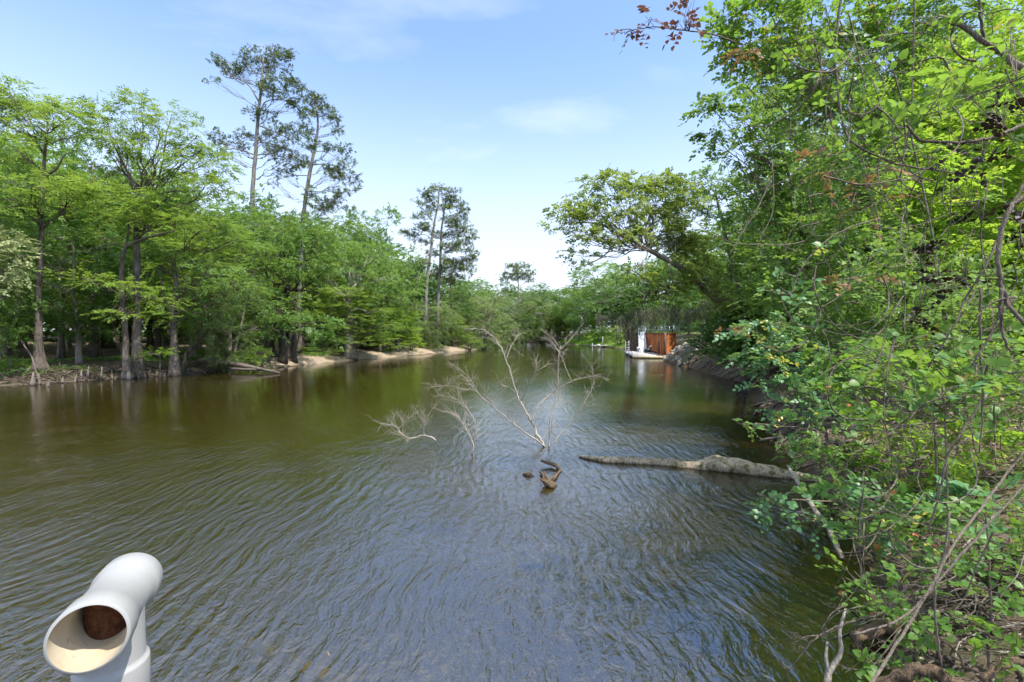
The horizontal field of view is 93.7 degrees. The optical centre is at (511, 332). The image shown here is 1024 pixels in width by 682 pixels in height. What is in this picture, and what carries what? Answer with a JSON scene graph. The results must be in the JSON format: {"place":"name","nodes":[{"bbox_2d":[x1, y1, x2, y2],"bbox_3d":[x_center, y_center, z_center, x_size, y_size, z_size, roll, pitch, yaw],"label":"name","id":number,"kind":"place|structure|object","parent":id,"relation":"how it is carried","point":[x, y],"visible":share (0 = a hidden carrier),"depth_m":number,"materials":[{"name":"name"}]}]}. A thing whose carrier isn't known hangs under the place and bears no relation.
{"place":"outdoors","nodes":[
{"label":"outdoors","id":0,"kind":"place"},
{"bbox_2d":[0,343,858,681],"bbox_3d":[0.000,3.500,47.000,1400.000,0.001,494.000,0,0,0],"label":"water","id":1,"kind":"structure","parent":0,"point":[622,369],"depth_m":28.72,"materials":[{"name":"liquid"}]},
{"bbox_2d":[43,552,162,681],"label":"pipe tee","id":2,"kind":"object","parent":1,"relation":"in","point":[96,631],"visible":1,"depth_m":1.15,"materials":[{"name":"white plastic"}]},
{"bbox_2d":[170,608,350,681],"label":"sunken board","id":3,"kind":"object","parent":1,"relation":"in","point":[307,667],"visible":1,"depth_m":5.33,"materials":[{"name":"wood"}]},
{"bbox_2d":[362,393,435,451],"bbox_3d":[-3.590,2.821,15.081,2.446,1.940,1.018,0,0,0],"label":"drift branch","id":4,"kind":"object","parent":1,"relation":"on","point":[407,437],"visible":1,"depth_m":14.98,"materials":[{"name":"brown wood"}]},
{"bbox_2d":[450,318,611,451],"bbox_3d":[0.697,1.557,14.636,5.139,4.183,1.910,0,0,0],"label":"dead tree","id":5,"kind":"object","parent":1,"relation":"in","point":[540,441],"visible":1,"depth_m":14.83,"materials":[{"name":"grey wood"}]},
{"bbox_2d":[534,317,586,453],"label":"dead sapling","id":6,"kind":"object","parent":1,"relation":"in","point":[555,397],"visible":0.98,"depth_m":14.93,"materials":[{"name":"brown wood"}]},
{"bbox_2d":[824,608,846,681],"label":"broken stick","id":7,"kind":"object","parent":1,"relation":"in","point":[831,667],"visible":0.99,"depth_m":4.61,"materials":[{"name":"grey wood"}]},
{"bbox_2d":[0,331,1023,681],"bbox_3d":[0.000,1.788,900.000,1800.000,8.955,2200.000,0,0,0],"label":"ground","id":8,"kind":"structure","parent":0,"point":[518,593],"depth_m":11.75,"materials":[{"name":"soil"}]},
{"bbox_2d":[0,224,51,300],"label":"flowering tree","id":9,"kind":"object","parent":8,"relation":"on","point":[5,244],"visible":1,"depth_m":31.49,"materials":[{"name":"green plant"}]},
{"bbox_2d":[0,152,69,356],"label":"broadleaf tree","id":10,"kind":"object","parent":8,"relation":"on","point":[17,313],"visible":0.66,"depth_m":35.08,"materials":[{"name":"green plant"}]},
{"bbox_2d":[0,134,109,356],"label":"broadleaf tree","id":11,"kind":"object","parent":8,"relation":"on","point":[33,152],"visible":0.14,"depth_m":43.66,"materials":[{"name":"green plant"}]},
{"bbox_2d":[0,71,115,372],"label":"bald cypress","id":12,"kind":"object","parent":8,"relation":"on","point":[37,111],"visible":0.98,"depth_m":34.85,"materials":[{"name":"green plant"}]},
{"bbox_2d":[0,144,146,357],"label":"cypress tree","id":13,"kind":"object","parent":8,"relation":"on","point":[68,216],"visible":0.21,"depth_m":45.08,"materials":[{"name":"green plant"}]},
{"bbox_2d":[1,214,165,364],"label":"broadleaf tree","id":14,"kind":"object","parent":8,"relation":"on","point":[76,317],"visible":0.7,"depth_m":39.42,"materials":[{"name":"green plant"}]},
{"bbox_2d":[10,112,161,341],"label":"broadleaf tree","id":15,"kind":"object","parent":8,"relation":"on","point":[81,153],"visible":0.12,"depth_m":48.82,"materials":[{"name":"green plant"}]},
{"bbox_2d":[0,363,226,384],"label":"exposed roots","id":16,"kind":"object","parent":8,"relation":"on","point":[68,374],"visible":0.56,"depth_m":35.94,"materials":[{"name":"brown plant"}]},
{"bbox_2d":[37,161,190,354],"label":"broadleaf tree","id":17,"kind":"object","parent":8,"relation":"on","point":[116,323],"visible":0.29,"depth_m":46.59,"materials":[{"name":"green plant"}]},
{"bbox_2d":[32,203,210,378],"bbox_3d":[-27.977,-2.986,35.272,10.889,13.728,6.596,0,0,0],"label":"river birch","id":18,"kind":"object","parent":8,"relation":"on","point":[121,285],"visible":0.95,"depth_m":35.53,"materials":[{"name":"green plant"}]},
{"bbox_2d":[75,158,226,351],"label":"cypress tree","id":19,"kind":"object","parent":8,"relation":"on","point":[159,191],"visible":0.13,"depth_m":48.32,"materials":[{"name":"green plant"}]},
{"bbox_2d":[60,83,245,378],"bbox_3d":[-27.580,-7.704,36.543,13.008,23.032,7.445,0,0,0],"label":"bald cypress","id":20,"kind":"object","parent":8,"relation":"on","point":[137,364],"visible":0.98,"depth_m":36.84,"materials":[{"name":"green plant"}]},
{"bbox_2d":[131,211,257,357],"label":"cypress tree","id":21,"kind":"object","parent":8,"relation":"on","point":[193,354],"visible":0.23,"depth_m":47.01,"materials":[{"name":"green plant"}]},
{"bbox_2d":[0,346,393,377],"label":"bank undergrowth","id":22,"kind":"object","parent":8,"relation":"on","point":[29,361],"visible":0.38,"depth_m":42.10,"materials":[{"name":"green plant"}]},
{"bbox_2d":[130,204,274,375],"bbox_3d":[-25.328,-3.015,38.623,12.821,13.747,6.991,0,0,0],"label":"tupelo","id":23,"kind":"object","parent":8,"relation":"on","point":[174,368],"visible":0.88,"depth_m":39.12,"materials":[{"name":"green plant"}]},
{"bbox_2d":[148,202,267,358],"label":"cypress tree","id":24,"kind":"object","parent":8,"relation":"on","point":[199,244],"visible":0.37,"depth_m":45.00,"materials":[{"name":"green plant"}]},
{"bbox_2d":[168,293,256,374],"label":"leaning tree","id":25,"kind":"object","parent":8,"relation":"on","point":[203,319],"visible":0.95,"depth_m":39.65,"materials":[{"name":"green plant"}]},
{"bbox_2d":[178,258,279,371],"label":"willow tree","id":26,"kind":"object","parent":8,"relation":"on","point":[229,342],"visible":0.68,"depth_m":43.35,"materials":[{"name":"green plant"}]},
{"bbox_2d":[168,183,308,348],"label":"broadleaf tree","id":27,"kind":"object","parent":8,"relation":"on","point":[252,208],"visible":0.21,"depth_m":53.15,"materials":[{"name":"green plant"}]},
{"bbox_2d":[201,42,322,347],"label":"pine tree","id":28,"kind":"object","parent":8,"relation":"on","point":[288,54],"visible":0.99,"depth_m":58.09,"materials":[{"name":"green plant"}]},
{"bbox_2d":[228,192,320,346],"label":"broadleaf tree","id":29,"kind":"object","parent":8,"relation":"on","point":[266,343],"visible":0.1,"depth_m":65.44,"materials":[{"name":"green plant"}]},
{"bbox_2d":[212,205,355,363],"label":"live oak","id":30,"kind":"object","parent":8,"relation":"on","point":[280,317],"visible":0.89,"depth_m":48.22,"materials":[{"name":"green plant"}]},
{"bbox_2d":[240,208,352,347],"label":"cypress tree","id":31,"kind":"object","parent":8,"relation":"on","point":[321,218],"visible":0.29,"depth_m":62.99,"materials":[{"name":"green plant"}]},
{"bbox_2d":[266,89,363,346],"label":"pine tree","id":32,"kind":"object","parent":8,"relation":"on","point":[329,170],"visible":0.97,"depth_m":59.69,"materials":[{"name":"green plant"}]},
{"bbox_2d":[11,297,621,341],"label":"thicket","id":33,"kind":"object","parent":8,"relation":"on","point":[261,337],"visible":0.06,"depth_m":86.12,"materials":[{"name":"green plant"}]},
{"bbox_2d":[0,131,644,344],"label":"woodland","id":34,"kind":"object","parent":8,"relation":"on","point":[232,203],"depth_m":73.46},
{"bbox_2d":[279,209,394,346],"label":"broadleaf tree","id":35,"kind":"object","parent":8,"relation":"on","point":[348,238],"visible":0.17,"depth_m":70.03,"materials":[{"name":"green plant"}]},
{"bbox_2d":[286,233,409,358],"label":"gnarled tree","id":36,"kind":"object","parent":8,"relation":"on","point":[359,254],"visible":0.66,"depth_m":61.84,"materials":[{"name":"green plant"}]},
{"bbox_2d":[301,285,409,359],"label":"cypress tree","id":37,"kind":"object","parent":8,"relation":"on","point":[354,304],"visible":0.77,"depth_m":61.37,"materials":[{"name":"green plant"}]},
{"bbox_2d":[322,202,405,347],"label":"broadleaf tree","id":38,"kind":"object","parent":8,"relation":"on","point":[379,235],"visible":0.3,"depth_m":73.88,"materials":[{"name":"green plant"}]},
{"bbox_2d":[340,264,412,351],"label":"broadleaf tree","id":39,"kind":"object","parent":8,"relation":"on","point":[383,305],"visible":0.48,"depth_m":70.12,"materials":[{"name":"green plant"}]},
{"bbox_2d":[364,244,431,349],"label":"broadleaf tree","id":40,"kind":"object","parent":8,"relation":"on","point":[411,283],"visible":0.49,"depth_m":75.15,"materials":[{"name":"green plant"}]},
{"bbox_2d":[373,305,424,351],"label":"cypress tree","id":41,"kind":"object","parent":8,"relation":"on","point":[399,335],"visible":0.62,"depth_m":73.26,"materials":[{"name":"green plant"}]},
{"bbox_2d":[393,260,454,342],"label":"broadleaf tree","id":42,"kind":"object","parent":8,"relation":"on","point":[418,269],"visible":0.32,"depth_m":97.42,"materials":[{"name":"green plant"}]},
{"bbox_2d":[397,183,464,347],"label":"pine tree","id":43,"kind":"object","parent":8,"relation":"on","point":[422,226],"visible":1,"depth_m":85.79,"materials":[{"name":"green plant"}]},
{"bbox_2d":[400,298,471,352],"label":"willow tree","id":44,"kind":"object","parent":8,"relation":"on","point":[424,331],"visible":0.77,"depth_m":84.58,"materials":[{"name":"green plant"}]},
{"bbox_2d":[424,194,480,347],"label":"pine tree","id":45,"kind":"object","parent":8,"relation":"on","point":[451,264],"visible":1,"depth_m":87.82,"materials":[{"name":"green plant"}]},
{"bbox_2d":[428,272,482,342],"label":"broadleaf tree","id":46,"kind":"object","parent":8,"relation":"on","point":[462,293],"visible":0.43,"depth_m":102.01,"materials":[{"name":"green plant"}]},
{"bbox_2d":[443,283,520,347],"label":"willow tree","id":47,"kind":"object","parent":8,"relation":"on","point":[480,304],"visible":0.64,"depth_m":111.29,"materials":[{"name":"green plant"}]},
{"bbox_2d":[475,291,553,345],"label":"willow tree","id":48,"kind":"object","parent":8,"relation":"on","point":[509,335],"visible":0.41,"depth_m":138.97,"materials":[{"name":"green plant"}]},
{"bbox_2d":[495,261,536,342],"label":"pine tree","id":49,"kind":"object","parent":8,"relation":"on","point":[523,277],"visible":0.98,"depth_m":152.33,"materials":[{"name":"green plant"}]},
{"bbox_2d":[499,285,565,342],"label":"broadleaf tree","id":50,"kind":"object","parent":8,"relation":"on","point":[545,292],"visible":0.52,"depth_m":166.40,"materials":[{"name":"green plant"}]},
{"bbox_2d":[519,297,564,341],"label":"willow tree","id":51,"kind":"object","parent":8,"relation":"on","point":[547,321],"visible":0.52,"depth_m":176.69,"materials":[{"name":"green plant"}]},
{"bbox_2d":[551,286,602,340],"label":"broadleaf tree","id":52,"kind":"object","parent":8,"relation":"on","point":[572,305],"visible":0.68,"depth_m":147.00,"materials":[{"name":"green plant"}]},
{"bbox_2d":[563,259,633,332],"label":"broadleaf tree","id":53,"kind":"object","parent":8,"relation":"on","point":[584,273],"visible":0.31,"depth_m":158.43,"materials":[{"name":"green plant"}]},
{"bbox_2d":[576,275,637,331],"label":"broadleaf tree","id":54,"kind":"object","parent":8,"relation":"on","point":[607,313],"visible":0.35,"depth_m":139.28,"materials":[{"name":"green plant"}]},
{"bbox_2d":[596,261,666,327],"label":"broadleaf tree","id":55,"kind":"object","parent":8,"relation":"on","point":[619,283],"visible":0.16,"depth_m":124.17,"materials":[{"name":"green plant"}]},
{"bbox_2d":[626,332,677,355],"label":"sheet pile wall","id":56,"kind":"structure","parent":8,"relation":"on","point":[664,343],"depth_m":69.43,"materials":[{"name":"metal"}]},
{"bbox_2d":[567,248,755,353],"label":"moss draped oak","id":57,"kind":"object","parent":8,"relation":"on","point":[641,297],"visible":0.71,"depth_m":46.08,"materials":[{"name":"green plant"}]},
{"bbox_2d":[537,164,800,353],"bbox_3d":[9.441,-4.265,27.433,16.429,11.177,6.147,0,0,0],"label":"leaning oak","id":58,"kind":"object","parent":8,"relation":"on","point":[677,225],"visible":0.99,"depth_m":26.91,"materials":[{"name":"green plant"}]},
{"bbox_2d":[579,455,821,482],"bbox_3d":[5.053,3.541,12.318,6.790,0.802,0.613,0,0,20],"label":"mossy log","id":59,"kind":"object","parent":8,"relation":"on","point":[718,464],"visible":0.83,"depth_m":12.22,"materials":[{"name":"wood"}]},
{"bbox_2d":[666,160,787,382],"bbox_3d":[14.788,-4.266,32.374,8.119,15.821,7.656,0,0,0],"label":"broadleaf tree","id":60,"kind":"object","parent":8,"relation":"on","point":[727,247],"visible":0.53,"depth_m":33.15,"materials":[{"name":"green plant"}]},
{"bbox_2d":[679,269,838,377],"bbox_3d":[14.123,-0.419,28.366,6.048,6.843,9.352,0,0,-29],"label":"shade tree","id":61,"kind":"object","parent":8,"relation":"on","point":[726,346],"visible":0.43,"depth_m":28.68,"materials":[{"name":"green plant"}]},
{"bbox_2d":[732,418,833,508],"bbox_3d":[5.276,2.589,9.106,2.464,2.032,0.877,0,0,-14],"label":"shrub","id":62,"kind":"object","parent":8,"relation":"on","point":[762,427],"visible":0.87,"depth_m":9.04,"materials":[{"name":"green plant"}]},
{"bbox_2d":[677,61,915,409],"bbox_3d":[9.281,-2.952,16.184,8.601,11.776,4.199,0,0,-16],"label":"maple tree","id":63,"kind":"object","parent":8,"relation":"on","point":[762,157],"visible":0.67,"depth_m":15.69,"materials":[{"name":"green plant"}]},
{"bbox_2d":[712,306,883,483],"bbox_3d":[5.651,1.473,9.762,3.169,4.106,2.200,0,0,0],"label":"arrowwood shrub","id":64,"kind":"object","parent":8,"relation":"on","point":[790,376],"visible":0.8,"depth_m":9.80,"materials":[{"name":"green plant"}]},
{"bbox_2d":[742,473,872,560],"bbox_3d":[4.714,2.814,7.193,2.526,1.354,1.009,0,0,-7],"label":"shrub","id":65,"kind":"object","parent":8,"relation":"on","point":[793,505],"visible":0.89,"depth_m":7.17,"materials":[{"name":"green plant"}]},
{"bbox_2d":[633,23,1023,353],"bbox_3d":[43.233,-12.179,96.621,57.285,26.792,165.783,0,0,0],"label":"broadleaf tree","id":66,"kind":"object","parent":8,"relation":"on","point":[1019,137],"depth_m":22.07,"materials":[{"name":"plant"}]},
{"bbox_2d":[692,0,1008,427],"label":"maple tree","id":67,"kind":"object","parent":8,"relation":"on","point":[795,10],"visible":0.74,"depth_m":9.89,"materials":[{"name":"green plant"}]},
{"bbox_2d":[682,342,1020,470],"bbox_3d":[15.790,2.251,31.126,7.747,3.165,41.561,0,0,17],"label":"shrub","id":68,"kind":"object","parent":8,"relation":"on","point":[790,406],"visible":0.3,"depth_m":17.36,"materials":[{"name":"green plant"}]},
{"bbox_2d":[771,423,945,547],"bbox_3d":[5.964,2.553,8.267,2.831,1.723,2.827,0,0,0],"label":"green shrub","id":69,"kind":"object","parent":8,"relation":"on","point":[830,449],"visible":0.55,"depth_m":8.80,"materials":[{"name":"green plant"}]},
{"bbox_2d":[779,578,938,681],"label":"dead branch","id":70,"kind":"object","parent":8,"relation":"on","point":[870,616],"visible":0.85,"depth_m":4.80,"materials":[{"name":"wood"}]},
{"bbox_2d":[696,1,1023,675],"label":"vine tangle","id":71,"kind":"object","parent":8,"relation":"on","point":[895,305],"visible":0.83,"depth_m":4.70,"materials":[{"name":"brown plant"}]},
{"bbox_2d":[605,0,735,52],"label":"red twig","id":72,"kind":"object","parent":71,"relation":"attached to","point":[643,8],"visible":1,"depth_m":6.00,"materials":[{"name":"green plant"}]},
{"bbox_2d":[753,218,880,305],"bbox_3d":[4.357,-1.034,7.073,2.009,1.302,0.797,0,0,-5],"label":"vine","id":73,"kind":"object","parent":71,"relation":"attached to","point":[803,294],"visible":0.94,"depth_m":7.02,"materials":[{"name":"green plant"}]},
{"bbox_2d":[765,0,944,125],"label":"vine","id":74,"kind":"object","parent":71,"relation":"hanging from","point":[869,67],"visible":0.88,"depth_m":5.00,"materials":[{"name":"green plant"}]},
{"bbox_2d":[820,0,975,178],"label":"vine","id":75,"kind":"object","parent":71,"relation":"hanging from","point":[913,119],"visible":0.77,"depth_m":5.83,"materials":[{"name":"brown plant"}]},
{"bbox_2d":[844,0,960,223],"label":"vine","id":76,"kind":"object","parent":71,"relation":"hanging from","point":[860,124],"visible":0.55,"depth_m":5.50,"materials":[{"name":"brown plant"}]},
{"bbox_2d":[857,10,1023,70],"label":"branch","id":77,"kind":"object","parent":76,"relation":"attached to","point":[952,19],"visible":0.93,"depth_m":5.21,"materials":[{"name":"green plant"}]},
{"bbox_2d":[806,335,1002,429],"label":"leaves","id":78,"kind":"object","parent":71,"relation":"attached to","point":[855,383],"visible":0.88,"depth_m":4.63,"materials":[{"name":"green plant"}]},
{"bbox_2d":[875,662,963,681],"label":"pale root","id":79,"kind":"object","parent":71,"relation":"attached to","point":[909,672],"visible":0.99,"depth_m":4.24,"materials":[{"name":"brown wood"}]},
{"bbox_2d":[853,484,1023,634],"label":"branch","id":80,"kind":"object","parent":71,"relation":"attached to","point":[956,559],"visible":0.91,"depth_m":4.00,"materials":[{"name":"brown plant"}]},
{"bbox_2d":[856,5,1023,134],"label":"vine","id":81,"kind":"object","parent":71,"relation":"attached to","point":[988,83],"visible":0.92,"depth_m":4.40,"materials":[{"name":"green plant"}]},
{"bbox_2d":[870,449,1023,681],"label":"vine","id":82,"kind":"object","parent":71,"relation":"attached to","point":[900,638],"visible":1,"depth_m":3.63,"materials":[{"name":"brown plant"}]},
{"bbox_2d":[884,182,1023,395],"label":"vine","id":83,"kind":"object","parent":71,"relation":"hanging from","point":[933,379],"visible":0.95,"depth_m":4.04,"materials":[{"name":"green plant"}]},
{"bbox_2d":[904,47,1023,144],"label":"vine","id":84,"kind":"object","parent":71,"relation":"attached to","point":[967,69],"visible":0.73,"depth_m":4.70,"materials":[{"name":"green plant"}]},
{"bbox_2d":[947,140,1014,187],"bbox_3d":[4.381,-1.597,4.437,0.335,0.417,0.430,0,0,0],"label":"withered cluster","id":85,"kind":"object","parent":71,"relation":"hanging from","point":[977,159],"visible":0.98,"depth_m":4.54,"materials":[{"name":"brown plant"}]},
{"bbox_2d":[949,340,1023,398],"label":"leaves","id":86,"kind":"object","parent":71,"relation":"attached to","point":[991,380],"visible":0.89,"depth_m":3.75,"materials":[{"name":"green plant"}]},
{"bbox_2d":[960,288,1023,452],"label":"vine","id":87,"kind":"object","parent":71,"relation":"attached to","point":[1016,324],"visible":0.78,"depth_m":4.00,"materials":[{"name":"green plant"}]},
{"bbox_2d":[994,194,1023,325],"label":"vine","id":88,"kind":"object","parent":71,"relation":"attached to","point":[1007,213],"visible":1,"depth_m":3.59,"materials":[{"name":"brown plant"}]},
{"bbox_2d":[720,16,1023,354],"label":"broadleaf tree","id":89,"kind":"object","parent":8,"relation":"on","point":[772,285],"visible":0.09,"depth_m":23.82,"materials":[{"name":"green plant"}]},
{"bbox_2d":[849,617,903,643],"bbox_3d":[4.138,3.372,5.454,0.621,0.227,0.164,0,0,-9],"label":"bank log","id":90,"kind":"object","parent":8,"relation":"on","point":[881,632],"visible":0.68,"depth_m":5.41,"materials":[{"name":"brown wood"}]},
{"bbox_2d":[774,160,988,440],"bbox_3d":[8.904,-0.741,11.607,4.724,7.058,3.277,0,0,0],"label":"understory tree","id":91,"kind":"object","parent":8,"relation":"on","point":[864,233],"visible":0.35,"depth_m":11.89,"materials":[{"name":"green plant"}]},
{"bbox_2d":[775,323,1023,607],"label":"grape thicket","id":92,"kind":"object","parent":8,"relation":"on","point":[891,333],"visible":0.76,"depth_m":5.61,"materials":[{"name":"green plant"}]},
{"bbox_2d":[785,222,1023,466],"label":"understory tree","id":93,"kind":"object","parent":8,"relation":"on","point":[914,292],"visible":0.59,"depth_m":9.60,"materials":[{"name":"green plant"}]},
{"bbox_2d":[785,446,1023,681],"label":"dead sticks","id":94,"kind":"object","parent":8,"relation":"on","point":[959,642],"visible":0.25,"depth_m":5.52,"materials":[{"name":"brown wood"}]},
{"bbox_2d":[786,336,1023,502],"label":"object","id":95,"kind":"object","parent":8,"relation":"on","point":[819,357],"visible":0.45,"depth_m":7.65,"materials":[{"name":"green plant"}]},
{"bbox_2d":[841,422,972,487],"bbox_3d":[7.586,2.457,9.204,2.338,1.357,1.994,0,0,0],"label":"shrub","id":96,"kind":"object","parent":8,"relation":"on","point":[869,439],"visible":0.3,"depth_m":9.18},
{"bbox_2d":[792,480,1023,635],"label":"grape thicket","id":97,"kind":"object","parent":8,"relation":"on","point":[825,485],"visible":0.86,"depth_m":5.23,"materials":[{"name":"green plant"}]},
{"bbox_2d":[796,401,1023,681],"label":"bush","id":98,"kind":"object","parent":8,"relation":"on","point":[969,664],"visible":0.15,"depth_m":8.06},
{"bbox_2d":[806,470,1023,681],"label":"shrub","id":99,"kind":"object","parent":8,"relation":"on","point":[972,607],"visible":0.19,"depth_m":5.67,"materials":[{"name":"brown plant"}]},
{"bbox_2d":[814,546,1023,681],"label":"corner shrub","id":100,"kind":"object","parent":8,"relation":"on","point":[1016,602],"visible":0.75,"depth_m":4.57,"materials":[{"name":"green plant"}]},
{"bbox_2d":[825,491,1023,628],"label":"ground shrub","id":101,"kind":"object","parent":8,"relation":"on","point":[1014,523],"visible":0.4,"depth_m":5.76,"materials":[{"name":"green plant"}]},
{"bbox_2d":[831,468,1023,568],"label":"leafy thicket","id":102,"kind":"object","parent":8,"relation":"on","point":[959,486],"visible":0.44,"depth_m":6.24,"materials":[{"name":"green plant"}]},
{"bbox_2d":[843,0,1023,383],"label":"lime tree","id":103,"kind":"object","parent":8,"relation":"on","point":[994,193],"visible":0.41,"depth_m":14.37,"materials":[{"name":"green plant"}]},
{"bbox_2d":[855,408,1023,499],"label":"sunlit shrub","id":104,"kind":"object","parent":8,"relation":"on","point":[1011,438],"visible":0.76,"depth_m":8.24,"materials":[{"name":"green plant"}]},
{"bbox_2d":[877,609,1023,681],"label":"creeper","id":105,"kind":"object","parent":8,"relation":"on","point":[975,642],"visible":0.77,"depth_m":4.34,"materials":[{"name":"green plant"}]},
{"bbox_2d":[0,0,1023,332],"label":"sky","id":106,"kind":"structure","parent":0,"point":[505,103],"materials":[{"name":"blue"}]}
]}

